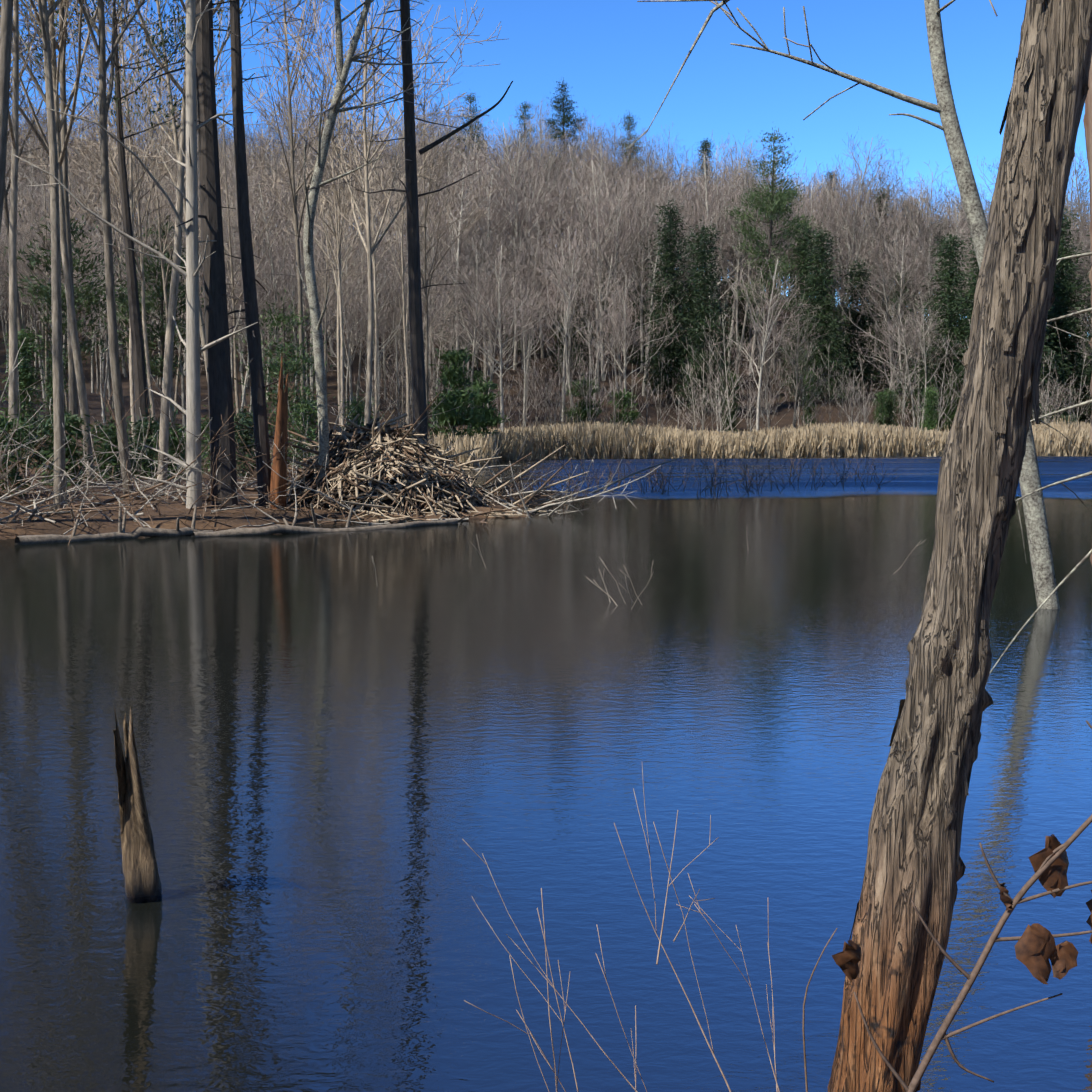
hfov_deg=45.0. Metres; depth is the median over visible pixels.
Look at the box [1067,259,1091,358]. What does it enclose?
hill tree
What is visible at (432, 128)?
hill tree
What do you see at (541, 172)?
hill tree
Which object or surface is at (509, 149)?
hill tree
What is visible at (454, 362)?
shore sapling
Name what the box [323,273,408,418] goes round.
hill tree
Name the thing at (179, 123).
hill tree
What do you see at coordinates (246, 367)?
hill tree
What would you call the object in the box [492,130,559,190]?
hill tree
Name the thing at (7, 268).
hill tree
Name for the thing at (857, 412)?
shore sapling
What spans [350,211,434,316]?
hill tree
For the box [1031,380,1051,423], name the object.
shore sapling
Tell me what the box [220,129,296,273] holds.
hill tree
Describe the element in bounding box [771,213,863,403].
hemlock
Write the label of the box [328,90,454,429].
bank tree
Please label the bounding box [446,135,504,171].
hill tree
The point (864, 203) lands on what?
hill tree
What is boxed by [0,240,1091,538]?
ground
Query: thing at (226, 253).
hill tree
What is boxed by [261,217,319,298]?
hill tree
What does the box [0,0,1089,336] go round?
sky
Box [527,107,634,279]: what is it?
hill tree
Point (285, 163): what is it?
hill tree
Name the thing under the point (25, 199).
hill tree
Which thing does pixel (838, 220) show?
hill tree
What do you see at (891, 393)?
understory
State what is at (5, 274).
hill tree
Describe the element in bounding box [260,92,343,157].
hill tree
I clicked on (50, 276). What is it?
hill tree
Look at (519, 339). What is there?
hemlock
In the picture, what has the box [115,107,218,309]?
hill tree
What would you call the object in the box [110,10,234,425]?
bank tree
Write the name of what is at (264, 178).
hill tree
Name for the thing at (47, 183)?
hill tree
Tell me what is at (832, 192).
hill tree
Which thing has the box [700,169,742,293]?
hill tree
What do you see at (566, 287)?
hill tree
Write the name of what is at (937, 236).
hemlock
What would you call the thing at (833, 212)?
hill tree
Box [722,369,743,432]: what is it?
understory
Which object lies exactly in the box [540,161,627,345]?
hill tree
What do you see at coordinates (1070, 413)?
shore sapling
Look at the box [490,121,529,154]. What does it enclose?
hill tree
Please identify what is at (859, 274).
hemlock
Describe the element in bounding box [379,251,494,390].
hill tree
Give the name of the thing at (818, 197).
hill tree
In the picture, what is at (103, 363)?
hill tree
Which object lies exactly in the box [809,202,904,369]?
hill tree
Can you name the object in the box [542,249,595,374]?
hemlock
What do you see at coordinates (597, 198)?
hill tree
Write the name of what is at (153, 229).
hill tree
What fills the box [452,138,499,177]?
hill tree
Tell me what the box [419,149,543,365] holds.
hill tree
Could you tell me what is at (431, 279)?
hill tree
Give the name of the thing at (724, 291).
hill tree
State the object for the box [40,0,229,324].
bank tree
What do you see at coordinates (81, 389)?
tree
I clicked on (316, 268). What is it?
hill tree
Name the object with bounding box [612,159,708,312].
hill tree
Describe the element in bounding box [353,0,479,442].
dead tree
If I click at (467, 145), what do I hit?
hill tree
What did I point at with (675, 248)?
hill tree
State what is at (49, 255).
hill tree
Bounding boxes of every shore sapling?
[350,334,436,426]
[352,366,405,422]
[362,334,442,424]
[383,353,429,423]
[387,314,445,417]
[387,322,475,426]
[428,350,475,428]
[430,323,480,406]
[489,348,532,429]
[492,386,524,427]
[502,327,556,425]
[504,388,532,430]
[507,349,572,425]
[508,326,597,423]
[522,299,620,421]
[533,369,584,424]
[533,385,555,424]
[557,323,626,423]
[573,330,650,424]
[574,359,613,422]
[595,392,620,423]
[615,364,656,424]
[627,375,662,425]
[633,384,675,425]
[637,358,676,426]
[662,395,693,431]
[665,361,714,431]
[669,313,755,430]
[677,365,716,430]
[678,313,769,431]
[680,400,701,430]
[689,359,728,429]
[700,379,739,431]
[707,386,739,432]
[717,303,814,428]
[729,337,786,429]
[732,359,799,429]
[732,384,772,431]
[738,394,761,429]
[783,342,834,424]
[783,408,815,428]
[787,371,823,426]
[807,342,868,423]
[810,393,832,424]
[814,366,875,423]
[833,394,862,427]
[834,374,868,423]
[838,367,882,427]
[840,356,884,422]
[850,395,867,423]
[852,391,881,423]
[879,336,932,430]
[880,364,923,426]
[901,373,928,428]
[901,398,925,428]
[914,333,964,431]
[932,321,970,396]
[1031,359,1075,423]
[1031,373,1053,424]
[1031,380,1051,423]
[1039,353,1075,427]
[1041,362,1072,417]
[1055,354,1091,422]
[1055,373,1083,422]
[1061,390,1087,424]
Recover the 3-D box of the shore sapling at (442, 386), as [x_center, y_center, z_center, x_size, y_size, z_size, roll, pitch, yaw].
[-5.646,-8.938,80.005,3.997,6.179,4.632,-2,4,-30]
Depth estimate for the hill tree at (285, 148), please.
183.87 m
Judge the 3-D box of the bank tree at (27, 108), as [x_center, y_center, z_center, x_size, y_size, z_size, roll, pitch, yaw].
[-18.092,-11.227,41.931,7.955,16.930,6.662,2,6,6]
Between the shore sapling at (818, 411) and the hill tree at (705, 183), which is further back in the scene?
the hill tree at (705, 183)
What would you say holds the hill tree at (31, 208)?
on the ground
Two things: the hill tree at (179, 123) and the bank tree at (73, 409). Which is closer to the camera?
the bank tree at (73, 409)
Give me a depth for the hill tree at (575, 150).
199.00 m
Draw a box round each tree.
[0,0,12,232]
[0,0,18,489]
[0,0,77,475]
[0,0,160,481]
[0,3,86,198]
[0,127,49,407]
[0,187,103,417]
[0,196,25,371]
[0,197,62,306]
[0,198,114,330]
[0,212,48,406]
[0,216,50,327]
[0,220,61,336]
[0,222,50,394]
[0,225,50,371]
[0,237,44,373]
[0,244,79,389]
[1,160,47,235]
[1,185,116,380]
[1,207,32,290]
[1,213,97,398]
[1,214,89,382]
[3,0,142,445]
[3,180,49,236]
[3,211,104,405]
[4,137,49,320]
[5,0,172,346]
[5,111,47,186]
[5,156,49,327]
[5,158,84,326]
[6,106,85,301]
[6,123,92,199]
[6,124,37,209]
[6,181,39,218]
[8,180,49,347]
[9,176,41,328]
[9,184,50,241]
[17,174,135,367]
[17,178,89,357]
[17,237,43,387]
[18,150,136,227]
[18,167,93,202]
[18,186,93,323]
[20,199,125,372]
[25,222,98,352]
[27,0,289,375]
[28,0,320,486]
[28,142,166,355]
[29,123,96,273]
[32,45,143,378]
[32,188,166,282]
[34,7,185,441]
[37,0,65,508]
[38,125,90,188]
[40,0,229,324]
[40,256,157,399]
[47,135,146,194]
[59,0,231,457]
[61,208,137,392]
[61,258,154,422]
[65,266,160,415]
[70,96,156,177]
[70,164,153,356]
[70,180,149,358]
[72,228,147,382]
[73,194,146,388]
[73,208,155,376]
[74,252,126,392]
[76,273,159,408]
[77,0,241,496]
[83,223,147,373]
[93,225,184,407]
[95,174,229,382]
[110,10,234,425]
[111,91,160,169]
[112,169,258,374]
[114,225,242,428]
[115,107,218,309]
[117,170,171,332]
[119,250,199,340]
[120,183,236,269]
[127,259,204,329]
[129,117,251,187]
[133,176,183,337]
[134,95,229,165]
[134,177,234,246]
[136,123,175,216]
[138,157,259,428]
[138,242,202,322]
[139,101,180,227]
[139,141,267,336]
[142,176,198,276]
[143,165,257,355]
[148,247,200,386]
[148,268,273,373]
[148,284,204,359]
[152,139,317,348]
[152,151,259,240]
[155,239,287,359]
[157,72,304,420]
[162,82,230,163]
[168,206,233,278]
[170,199,303,405]
[174,162,289,370]
[176,118,262,167]
[180,165,303,396]
[181,229,255,285]
[197,134,250,172]
[198,164,355,383]
[204,260,298,410]
[218,121,287,210]
[219,119,281,160]
[219,136,343,363]
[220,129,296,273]
[220,133,345,255]
[221,116,271,179]
[222,0,397,429]
[222,131,275,172]
[223,144,270,186]
[226,247,239,384]
[227,226,293,386]
[227,267,306,418]
[229,116,295,175]
[229,229,336,399]
[231,266,327,360]
[235,143,355,309]
[236,249,321,362]
[244,260,344,436]
[245,82,313,160]
[245,92,302,179]
[246,32,386,426]
[248,125,301,179]
[249,133,344,325]
[252,144,332,197]
[253,123,331,187]
[254,0,504,424]
[254,216,321,377]
[255,141,335,209]
[255,216,354,401]
[259,104,348,169]
[259,192,317,339]
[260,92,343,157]
[260,237,336,415]
[261,214,357,381]
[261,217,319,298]
[264,54,417,430]
[267,214,386,406]
[269,205,394,390]
[270,0,446,495]
[270,210,356,387]
[273,184,331,363]
[274,273,387,423]
[275,132,387,355]
[278,208,363,371]
[280,174,370,366]
[282,171,385,375]
[292,198,434,379]
[300,116,385,186]
[301,113,353,177]
[303,206,358,354]
[305,267,393,419]
[311,139,371,189]
[314,169,396,355]
[318,231,389,332]
[323,121,385,191]
[323,124,431,332]
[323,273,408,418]
[324,143,381,242]
[324,223,440,426]
[327,256,426,417]
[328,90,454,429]
[330,117,476,347]
[331,71,442,417]
[334,222,465,390]
[336,114,393,192]
[342,227,374,341]
[343,217,405,350]
[344,277,409,380]
[348,123,391,213]
[348,172,471,288]
[349,172,483,380]
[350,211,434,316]
[350,242,488,365]
[352,248,408,398]
[352,251,470,398]
[354,194,400,325]
[357,225,450,346]
[358,220,444,371]
[360,181,395,297]
[375,114,416,162]
[377,210,484,397]
[379,94,478,182]
[379,152,445,229]
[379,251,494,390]
[382,55,499,438]
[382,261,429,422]
[387,141,487,256]
[387,177,516,365]
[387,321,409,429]
[388,151,514,350]
[396,197,467,430]
[397,117,487,272]
[399,220,460,353]
[401,93,528,311]
[402,287,472,422]
[415,105,451,157]
[416,116,462,173]
[418,113,558,346]
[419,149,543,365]
[420,226,484,367]
[421,105,490,163]
[422,232,587,431]
[422,238,532,430]
[425,161,560,375]
[431,123,578,369]
[431,193,492,331]
[432,129,554,348]
[433,264,517,349]
[434,303,490,425]
[438,210,537,382]
[441,202,540,378]
[443,236,514,393]
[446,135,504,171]
[449,105,496,151]
[452,132,476,166]
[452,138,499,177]
[452,150,513,187]
[453,111,557,368]
[454,159,553,318]
[455,273,546,407]
[459,162,556,284]
[464,233,564,365]
[467,131,594,348]
[472,195,556,298]
[474,219,599,398]
[475,128,533,184]
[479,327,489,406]
[480,170,556,357]
[485,277,558,426]
[488,130,521,172]
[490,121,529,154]
[490,231,552,355]
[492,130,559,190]
[493,115,578,268]
[493,179,555,335]
[493,234,567,356]
[499,208,565,278]
[502,223,552,326]
[503,121,570,172]
[503,127,585,292]
[504,133,559,188]
[506,113,560,171]
[507,141,574,283]
[508,96,589,157]
[508,230,606,409]
[511,127,554,162]
[514,178,596,271]
[519,222,638,393]
[521,145,665,380]
[521,157,635,299]
[521,189,644,364]
[524,241,621,421]
[526,133,648,321]
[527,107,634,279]
[530,171,588,314]
[532,216,599,364]
[533,137,589,211]
[536,175,646,373]
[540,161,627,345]
[543,193,686,392]
[543,250,688,410]
[545,176,639,356]
[546,209,620,330]
[548,214,637,386]
[550,123,603,187]
[551,117,622,187]
[555,134,599,170]
[556,131,634,213]
[556,166,638,218]
[556,173,689,355]
[556,265,691,410]
[558,164,591,293]
[560,127,658,211]
[564,160,656,369]
[566,291,654,399]
[570,144,635,204]
[572,162,696,371]
[576,168,718,332]
[579,179,662,334]
[585,121,649,187]
[585,153,638,201]
[591,129,731,330]
[591,200,703,379]
[600,152,647,267]
[600,190,660,343]
[608,127,649,176]
[609,152,694,204]
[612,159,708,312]
[616,125,710,203]
[623,168,684,256]
[624,147,684,192]
[626,177,726,395]
[626,255,693,379]
[629,158,676,191]
[630,152,746,311]
[630,154,706,216]
[636,128,677,187]
[636,210,719,295]
[641,144,801,305]
[649,182,731,337]
[654,130,788,346]
[656,171,742,303]
[671,173,717,225]
[673,156,757,333]
[675,165,704,212]
[676,154,713,181]
[679,187,752,356]
[685,196,758,346]
[686,164,737,304]
[689,181,805,386]
[690,229,750,361]
[693,199,780,378]
[696,135,765,307]
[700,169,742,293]
[700,184,841,375]
[703,132,833,370]
[704,253,826,430]
[708,150,755,283]
[708,155,801,235]
[710,0,1059,608]
[712,169,812,284]
[712,175,795,333]
[718,215,796,358]
[719,177,789,332]
[723,215,795,368]
[727,195,793,355]
[727,207,809,372]
[733,157,781,191]
[737,144,824,214]
[743,162,890,320]
[746,173,880,340]
[757,171,854,311]
[762,160,921,355]
[767,310,845,427]
[773,194,821,345]
[774,239,895,352]
[778,200,819,292]
[782,165,874,345]
[782,184,876,263]
[784,208,862,350]
[788,178,816,293]
[790,169,823,212]
[790,178,867,240]
[791,181,870,275]
[795,181,888,348]
[809,164,863,244]
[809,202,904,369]
[809,232,919,377]
[812,189,885,367]
[825,131,909,276]
[830,240,937,412]
[837,173,900,323]
[839,231,938,339]
[841,169,910,315]
[841,197,913,344]
[844,161,988,377]
[846,154,942,247]
[850,220,940,344]
[851,299,954,427]
[852,230,972,395]
[853,173,968,366]
[855,161,917,340]
[856,225,961,406]
[858,312,954,415]
[867,179,970,377]
[883,299,963,430]
[885,244,969,378]
[889,194,965,255]
[893,180,955,239]
[904,227,959,361]
[906,182,955,316]
[912,194,988,246]
[914,219,986,304]
[914,230,974,322]
[918,205,968,315]
[923,203,967,248]
[925,189,988,298]
[932,184,986,224]
[932,223,977,298]
[932,234,1061,337]
[935,183,987,231]
[936,221,976,300]
[947,157,1089,261]
[952,190,991,234]
[967,182,1090,281]
[989,174,1088,258]
[1045,226,1090,338]
[1054,218,1090,355]
[1061,161,1089,285]
[1063,187,1089,240]
[1063,221,1089,361]
[1064,205,1089,372]
[1066,147,1090,375]
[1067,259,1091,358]
[1070,305,1091,356]
[1071,250,1090,329]
[1072,284,1091,363]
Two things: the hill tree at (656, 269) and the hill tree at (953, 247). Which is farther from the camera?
the hill tree at (953, 247)
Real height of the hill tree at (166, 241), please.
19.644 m
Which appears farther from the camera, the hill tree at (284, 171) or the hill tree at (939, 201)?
the hill tree at (939, 201)
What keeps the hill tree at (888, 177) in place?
on the ground
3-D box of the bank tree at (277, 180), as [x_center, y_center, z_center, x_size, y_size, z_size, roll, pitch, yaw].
[-10.543,-13.868,61.281,6.075,19.928,9.888,0,5,-5]
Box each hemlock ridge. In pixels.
[695,137,715,189]
[822,169,846,293]
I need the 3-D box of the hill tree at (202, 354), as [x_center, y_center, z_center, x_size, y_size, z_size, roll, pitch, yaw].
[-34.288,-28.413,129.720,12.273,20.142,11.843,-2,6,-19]
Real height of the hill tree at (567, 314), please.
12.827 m
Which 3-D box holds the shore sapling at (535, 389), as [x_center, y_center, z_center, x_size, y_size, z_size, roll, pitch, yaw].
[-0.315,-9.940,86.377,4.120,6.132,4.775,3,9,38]
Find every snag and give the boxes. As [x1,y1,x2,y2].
[11,0,257,508]
[1083,57,1091,564]
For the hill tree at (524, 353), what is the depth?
89.15 m
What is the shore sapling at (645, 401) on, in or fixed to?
on the ground
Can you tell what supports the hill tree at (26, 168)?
on the ground
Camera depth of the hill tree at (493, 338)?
91.06 m
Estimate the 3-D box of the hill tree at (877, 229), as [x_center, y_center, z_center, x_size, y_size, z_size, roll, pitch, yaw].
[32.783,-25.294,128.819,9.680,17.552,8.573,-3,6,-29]
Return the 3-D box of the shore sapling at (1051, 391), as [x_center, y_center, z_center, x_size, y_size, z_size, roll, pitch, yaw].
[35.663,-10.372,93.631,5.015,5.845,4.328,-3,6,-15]
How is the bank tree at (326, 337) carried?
on the ground
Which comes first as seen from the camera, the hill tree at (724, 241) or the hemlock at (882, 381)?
the hemlock at (882, 381)
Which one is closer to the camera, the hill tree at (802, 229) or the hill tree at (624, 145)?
the hill tree at (802, 229)
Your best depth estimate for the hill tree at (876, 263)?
117.11 m
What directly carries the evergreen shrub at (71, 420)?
on the ground
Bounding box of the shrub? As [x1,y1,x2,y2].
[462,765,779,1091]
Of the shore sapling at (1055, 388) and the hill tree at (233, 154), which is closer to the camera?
the shore sapling at (1055, 388)
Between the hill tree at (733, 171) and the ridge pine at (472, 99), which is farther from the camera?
the ridge pine at (472, 99)
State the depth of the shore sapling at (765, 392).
85.58 m
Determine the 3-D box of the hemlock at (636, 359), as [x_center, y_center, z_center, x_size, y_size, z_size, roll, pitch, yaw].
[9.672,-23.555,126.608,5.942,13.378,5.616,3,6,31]
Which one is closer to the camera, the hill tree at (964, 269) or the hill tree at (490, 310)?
the hill tree at (490, 310)
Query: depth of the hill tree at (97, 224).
118.76 m
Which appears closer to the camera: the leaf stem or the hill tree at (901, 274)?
the leaf stem
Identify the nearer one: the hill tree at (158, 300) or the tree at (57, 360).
the tree at (57, 360)
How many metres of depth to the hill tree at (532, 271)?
102.03 m
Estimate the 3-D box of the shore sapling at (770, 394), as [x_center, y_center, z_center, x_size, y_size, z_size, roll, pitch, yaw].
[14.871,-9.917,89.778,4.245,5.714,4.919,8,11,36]
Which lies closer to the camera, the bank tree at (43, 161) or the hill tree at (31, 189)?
the bank tree at (43, 161)
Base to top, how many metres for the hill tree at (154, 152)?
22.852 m
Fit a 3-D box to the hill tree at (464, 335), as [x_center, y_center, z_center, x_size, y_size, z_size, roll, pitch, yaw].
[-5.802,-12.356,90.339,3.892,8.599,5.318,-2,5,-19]
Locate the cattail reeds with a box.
[427,415,1091,464]
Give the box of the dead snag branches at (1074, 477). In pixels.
[966,252,1091,674]
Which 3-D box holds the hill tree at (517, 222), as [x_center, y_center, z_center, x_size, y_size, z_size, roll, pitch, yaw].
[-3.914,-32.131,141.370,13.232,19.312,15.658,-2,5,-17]
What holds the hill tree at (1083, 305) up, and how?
on the ground
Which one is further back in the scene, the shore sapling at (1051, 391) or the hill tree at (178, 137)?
the hill tree at (178, 137)
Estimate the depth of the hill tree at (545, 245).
139.51 m
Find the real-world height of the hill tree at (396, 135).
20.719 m
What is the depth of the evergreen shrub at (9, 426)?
25.60 m
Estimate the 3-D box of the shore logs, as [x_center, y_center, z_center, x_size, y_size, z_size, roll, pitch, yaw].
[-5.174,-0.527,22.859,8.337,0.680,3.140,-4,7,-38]
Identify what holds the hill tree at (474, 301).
on the ground
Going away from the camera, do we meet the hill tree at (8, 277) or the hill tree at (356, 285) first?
the hill tree at (8, 277)
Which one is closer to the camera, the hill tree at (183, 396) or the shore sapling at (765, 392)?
the hill tree at (183, 396)
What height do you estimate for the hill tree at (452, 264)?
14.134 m
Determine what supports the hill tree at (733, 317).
on the ground
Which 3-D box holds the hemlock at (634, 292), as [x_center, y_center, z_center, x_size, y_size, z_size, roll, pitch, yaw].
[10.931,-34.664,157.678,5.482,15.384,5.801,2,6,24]
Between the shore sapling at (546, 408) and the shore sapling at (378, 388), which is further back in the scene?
the shore sapling at (546, 408)
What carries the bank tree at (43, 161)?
on the ground
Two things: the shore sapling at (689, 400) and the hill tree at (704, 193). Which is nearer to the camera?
the shore sapling at (689, 400)
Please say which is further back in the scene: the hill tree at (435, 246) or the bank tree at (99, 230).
the hill tree at (435, 246)
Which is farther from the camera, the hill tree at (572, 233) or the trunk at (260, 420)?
the hill tree at (572, 233)
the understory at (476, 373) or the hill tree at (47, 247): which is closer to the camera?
the understory at (476, 373)
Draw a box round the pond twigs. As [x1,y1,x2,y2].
[372,534,923,609]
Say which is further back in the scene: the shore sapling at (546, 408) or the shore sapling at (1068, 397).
the shore sapling at (1068, 397)
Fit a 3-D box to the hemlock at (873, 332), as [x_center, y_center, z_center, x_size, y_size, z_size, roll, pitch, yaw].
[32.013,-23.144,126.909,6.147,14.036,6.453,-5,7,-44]
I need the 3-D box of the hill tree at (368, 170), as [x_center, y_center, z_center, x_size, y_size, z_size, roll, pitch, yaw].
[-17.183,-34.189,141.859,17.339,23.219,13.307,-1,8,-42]
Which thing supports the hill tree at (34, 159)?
on the ground
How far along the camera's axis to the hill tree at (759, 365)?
128.40 m
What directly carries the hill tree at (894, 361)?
on the ground
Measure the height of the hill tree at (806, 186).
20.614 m
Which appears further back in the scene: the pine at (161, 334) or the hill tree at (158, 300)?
the hill tree at (158, 300)
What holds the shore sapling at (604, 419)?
on the ground
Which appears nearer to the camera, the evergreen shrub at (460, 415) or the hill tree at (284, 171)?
the evergreen shrub at (460, 415)
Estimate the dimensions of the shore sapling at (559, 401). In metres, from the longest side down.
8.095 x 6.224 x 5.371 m
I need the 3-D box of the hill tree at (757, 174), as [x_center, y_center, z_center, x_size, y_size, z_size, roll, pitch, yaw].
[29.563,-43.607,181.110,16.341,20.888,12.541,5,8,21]
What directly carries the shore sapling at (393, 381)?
on the ground
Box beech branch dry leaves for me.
[832,720,1091,1091]
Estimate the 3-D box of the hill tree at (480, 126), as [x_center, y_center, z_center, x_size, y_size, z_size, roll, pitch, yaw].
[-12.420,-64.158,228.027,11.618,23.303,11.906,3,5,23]
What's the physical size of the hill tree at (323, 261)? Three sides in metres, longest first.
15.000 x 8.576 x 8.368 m
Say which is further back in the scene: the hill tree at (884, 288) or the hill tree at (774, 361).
the hill tree at (774, 361)
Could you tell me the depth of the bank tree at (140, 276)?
52.10 m
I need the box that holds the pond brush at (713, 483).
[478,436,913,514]
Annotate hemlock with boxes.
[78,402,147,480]
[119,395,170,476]
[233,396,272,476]
[431,263,482,372]
[471,243,502,321]
[496,228,553,356]
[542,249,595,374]
[585,224,622,344]
[620,239,666,365]
[625,248,644,315]
[631,199,697,403]
[670,219,743,415]
[672,230,719,386]
[717,221,764,354]
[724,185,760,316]
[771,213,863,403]
[772,217,830,377]
[831,256,887,395]
[848,234,898,373]
[868,264,926,390]
[884,230,975,424]
[915,218,953,367]
[937,202,1089,425]
[940,233,979,406]
[1031,197,1091,424]
[1064,231,1091,423]
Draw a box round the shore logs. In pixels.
[3,492,457,544]
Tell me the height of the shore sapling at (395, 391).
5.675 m
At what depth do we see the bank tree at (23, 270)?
69.84 m
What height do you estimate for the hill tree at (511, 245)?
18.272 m
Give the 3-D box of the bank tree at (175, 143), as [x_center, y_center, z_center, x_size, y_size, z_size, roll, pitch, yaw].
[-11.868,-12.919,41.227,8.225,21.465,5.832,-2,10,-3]
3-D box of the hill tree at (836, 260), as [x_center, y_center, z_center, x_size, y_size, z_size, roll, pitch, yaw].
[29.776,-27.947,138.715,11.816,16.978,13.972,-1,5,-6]
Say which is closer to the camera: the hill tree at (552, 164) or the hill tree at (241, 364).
the hill tree at (241, 364)
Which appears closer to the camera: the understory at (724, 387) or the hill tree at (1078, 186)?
the understory at (724, 387)
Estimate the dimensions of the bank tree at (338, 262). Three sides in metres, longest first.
18.970 x 7.083 x 6.416 m
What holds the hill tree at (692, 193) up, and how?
on the ground
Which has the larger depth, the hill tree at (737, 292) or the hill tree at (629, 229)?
the hill tree at (629, 229)
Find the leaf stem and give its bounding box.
[802,928,836,1091]
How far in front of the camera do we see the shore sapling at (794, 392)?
89.96 m
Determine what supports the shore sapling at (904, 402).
on the ground
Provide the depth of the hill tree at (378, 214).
151.39 m
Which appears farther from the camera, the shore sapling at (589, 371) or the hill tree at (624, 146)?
the hill tree at (624, 146)
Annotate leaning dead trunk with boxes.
[828,0,1091,1091]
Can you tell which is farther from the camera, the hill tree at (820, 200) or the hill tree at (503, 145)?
the hill tree at (503, 145)
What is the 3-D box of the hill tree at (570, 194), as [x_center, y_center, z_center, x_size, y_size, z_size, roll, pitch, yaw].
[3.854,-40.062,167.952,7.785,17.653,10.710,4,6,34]
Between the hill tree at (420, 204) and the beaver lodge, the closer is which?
the beaver lodge
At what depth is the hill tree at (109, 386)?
91.41 m
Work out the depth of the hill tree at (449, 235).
116.28 m
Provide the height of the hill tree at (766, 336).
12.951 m
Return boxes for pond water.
[0,455,1091,1091]
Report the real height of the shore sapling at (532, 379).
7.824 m
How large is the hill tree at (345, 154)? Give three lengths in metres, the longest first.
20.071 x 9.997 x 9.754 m
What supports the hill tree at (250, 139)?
on the ground
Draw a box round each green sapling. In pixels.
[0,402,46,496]
[18,390,53,467]
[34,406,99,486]
[139,404,201,478]
[178,405,236,474]
[288,390,318,466]
[337,388,383,429]
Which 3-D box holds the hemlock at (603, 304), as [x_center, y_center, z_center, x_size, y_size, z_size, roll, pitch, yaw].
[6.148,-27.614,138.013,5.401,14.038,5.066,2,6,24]
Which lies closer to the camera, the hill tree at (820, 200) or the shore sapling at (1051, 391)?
the shore sapling at (1051, 391)
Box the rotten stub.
[270,355,287,508]
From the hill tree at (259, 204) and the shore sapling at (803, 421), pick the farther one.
the hill tree at (259, 204)
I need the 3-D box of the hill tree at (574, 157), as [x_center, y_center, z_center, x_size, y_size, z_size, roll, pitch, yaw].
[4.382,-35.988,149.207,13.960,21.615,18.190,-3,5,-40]
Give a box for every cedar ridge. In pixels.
[863,186,898,345]
[893,196,924,339]
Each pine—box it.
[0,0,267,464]
[4,189,139,416]
[92,208,203,405]
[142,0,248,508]
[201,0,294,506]
[231,288,343,467]
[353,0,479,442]
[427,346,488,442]
[452,92,488,163]
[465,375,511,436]
[509,101,537,171]
[544,77,585,216]
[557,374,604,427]
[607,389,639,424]
[615,112,645,182]
[724,127,822,392]
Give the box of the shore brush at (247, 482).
[0,337,660,544]
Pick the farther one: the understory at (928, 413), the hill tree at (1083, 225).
the hill tree at (1083, 225)
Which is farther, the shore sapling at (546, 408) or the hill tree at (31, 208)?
the hill tree at (31, 208)
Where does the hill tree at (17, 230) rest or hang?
on the ground
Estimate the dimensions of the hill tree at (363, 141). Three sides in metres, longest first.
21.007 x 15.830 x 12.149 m
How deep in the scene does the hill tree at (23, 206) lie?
122.15 m
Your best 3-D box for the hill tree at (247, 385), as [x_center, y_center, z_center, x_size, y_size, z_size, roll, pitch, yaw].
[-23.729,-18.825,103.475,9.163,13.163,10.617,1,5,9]
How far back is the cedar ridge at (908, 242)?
147.72 m
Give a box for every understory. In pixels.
[0,316,49,457]
[37,355,68,433]
[466,368,488,429]
[717,370,738,430]
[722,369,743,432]
[798,370,821,428]
[869,390,891,428]
[877,388,902,429]
[915,378,942,430]
[918,385,939,431]
[939,378,960,429]
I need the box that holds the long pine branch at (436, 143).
[418,81,512,154]
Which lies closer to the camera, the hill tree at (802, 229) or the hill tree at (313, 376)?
the hill tree at (313, 376)
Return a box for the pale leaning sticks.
[477,420,742,492]
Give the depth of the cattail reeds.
74.41 m
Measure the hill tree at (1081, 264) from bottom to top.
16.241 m
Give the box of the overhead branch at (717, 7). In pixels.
[624,0,729,149]
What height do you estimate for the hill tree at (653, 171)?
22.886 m
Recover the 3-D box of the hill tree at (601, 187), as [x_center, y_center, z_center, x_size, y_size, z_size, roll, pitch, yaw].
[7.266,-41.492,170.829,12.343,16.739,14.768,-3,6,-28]
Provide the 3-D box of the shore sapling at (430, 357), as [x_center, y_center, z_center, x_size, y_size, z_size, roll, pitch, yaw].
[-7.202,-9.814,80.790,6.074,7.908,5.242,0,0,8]
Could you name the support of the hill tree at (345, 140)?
on the ground
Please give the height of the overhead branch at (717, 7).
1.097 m
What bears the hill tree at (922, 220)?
on the ground
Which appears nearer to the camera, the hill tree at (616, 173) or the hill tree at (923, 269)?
the hill tree at (923, 269)
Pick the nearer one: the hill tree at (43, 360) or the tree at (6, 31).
the tree at (6, 31)
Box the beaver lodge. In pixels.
[162,391,588,523]
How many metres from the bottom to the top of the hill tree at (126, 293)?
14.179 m
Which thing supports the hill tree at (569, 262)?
on the ground

